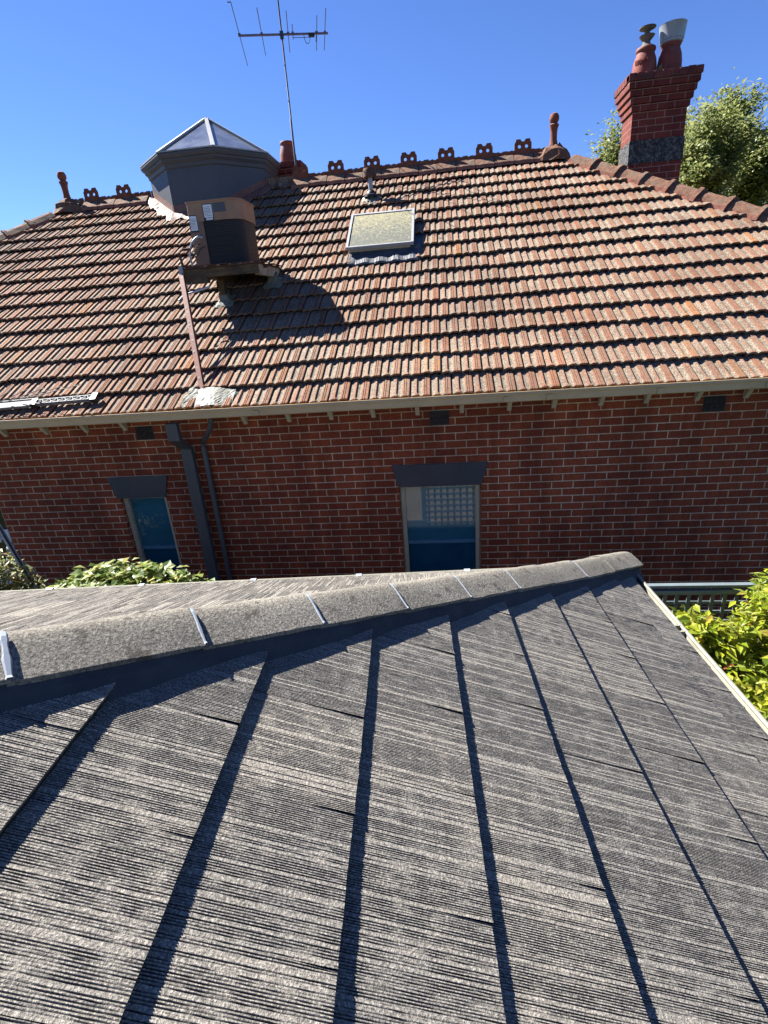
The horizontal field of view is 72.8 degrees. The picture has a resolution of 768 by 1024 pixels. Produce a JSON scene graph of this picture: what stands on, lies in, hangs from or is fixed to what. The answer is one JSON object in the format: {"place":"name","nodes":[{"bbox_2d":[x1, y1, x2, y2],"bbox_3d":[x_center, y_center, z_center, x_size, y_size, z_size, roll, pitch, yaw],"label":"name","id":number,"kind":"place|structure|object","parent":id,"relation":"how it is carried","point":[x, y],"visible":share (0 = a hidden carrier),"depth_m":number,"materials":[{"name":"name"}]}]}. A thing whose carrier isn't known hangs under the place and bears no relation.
{"place":"outdoors","nodes":[
{"label":"outdoors","id":0,"kind":"place"},
{"bbox_2d":[0,552,767,1023],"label":"roof","id":1,"kind":"structure","parent":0,"point":[528,794],"depth_m":1.23,"materials":[{"name":"grey concrete"}]},
{"bbox_2d":[0,18,767,627],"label":"brick house","id":2,"kind":"structure","parent":0,"point":[554,350],"depth_m":6.32,"materials":[{"name":"ceramic"}]},
{"bbox_2d":[0,509,25,589],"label":"window","id":3,"kind":"structure","parent":2,"relation":"in","point":[3,546],"depth_m":7.12,"materials":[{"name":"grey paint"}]},
{"bbox_2d":[0,384,100,409],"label":"aluminium pole","id":4,"kind":"object","parent":2,"relation":"on","point":[30,402],"visible":1,"depth_m":5.87,"materials":[{"name":"silver metal"}]},
{"bbox_2d":[107,475,182,576],"bbox_3d":[-2.983,0.313,6.766,0.790,1.652,0.190,-2,21,7],"label":"window","id":5,"kind":"structure","parent":2,"relation":"in","point":[144,497],"depth_m":6.72,"materials":[{"name":"blue glass"}]},
{"bbox_2d":[178,248,282,388],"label":"equipment platform","id":6,"kind":"structure","parent":2,"relation":"on","point":[222,274],"depth_m":6.40,"materials":[{"name":"metal"}]},
{"bbox_2d":[178,197,259,300],"bbox_3d":[-2.110,-3.339,6.679,0.758,1.148,1.287,-2,21,7],"label":"air conditioner","id":7,"kind":"object","parent":6,"relation":"on","point":[222,230],"visible":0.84,"depth_m":6.56,"materials":[{"name":"beige metal"}]},
{"bbox_2d":[227,0,327,173],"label":"tv antenna","id":8,"kind":"object","parent":2,"relation":"on","point":[281,34],"visible":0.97,"depth_m":8.60,"materials":[{"name":"grey paint"}]},
{"bbox_2d":[392,462,487,571],"bbox_3d":[0.699,0.199,6.316,1.098,1.660,0.190,-2,21,7],"label":"window","id":9,"kind":"structure","parent":2,"relation":"in","point":[440,503],"depth_m":6.31,"materials":[{"name":"blue glass"}]},
{"bbox_2d":[0,0,767,232],"label":"sky","id":10,"kind":"structure","parent":0,"point":[90,90],"materials":[{"name":"blue"}]},
{"label":"ground","id":11,"kind":"structure","parent":0,"visible":0},
{"bbox_2d":[583,105,621,165],"bbox_3d":[5.766,-5.969,14.120,2.505,8.576,2.248,-16,24,-27],"label":"tree","id":12,"kind":"object","parent":11,"relation":"on","point":[609,153],"visible":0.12,"depth_m":12.78,"materials":[{"name":"green plant"}]},
{"bbox_2d":[669,568,767,720],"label":"shrub","id":13,"kind":"object","parent":11,"relation":"on","point":[727,649],"visible":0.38,"depth_m":4.07,"materials":[{"name":"green plant"}]},
{"bbox_2d":[679,67,767,206],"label":"tree","id":14,"kind":"object","parent":11,"relation":"on","point":[725,144],"visible":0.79,"depth_m":11.62,"materials":[{"name":"green plant"}]},
{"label":"path","id":15,"kind":"structure","parent":0,"visible":0},
{"bbox_2d":[0,524,34,587],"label":"bent pole","id":16,"kind":"object","parent":15,"relation":"on","point":[9,545],"visible":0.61,"depth_m":5.47,"materials":[{"name":"black plastic"}]},
{"bbox_2d":[0,549,53,590],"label":"shrub","id":17,"kind":"object","parent":15,"relation":"on","point":[17,583],"visible":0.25,"depth_m":5.47,"materials":[{"name":"green plant"}]},
{"bbox_2d":[43,557,214,588],"bbox_3d":[-2.236,1.487,5.233,2.682,2.226,1.028,-2,21,7],"label":"shrub","id":18,"kind":"object","parent":15,"relation":"on","point":[120,572],"visible":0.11,"depth_m":4.88,"materials":[{"name":"green plant"}]},
{"bbox_2d":[646,582,759,700],"bbox_3d":[-1.175,1.584,5.271,10.300,1.840,0.105,-2,21,7],"label":"lattice fence","id":19,"kind":"object","parent":15,"relation":"on","point":[700,592],"visible":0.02,"depth_m":4.51,"materials":[{"name":"grey paint"}]}
]}

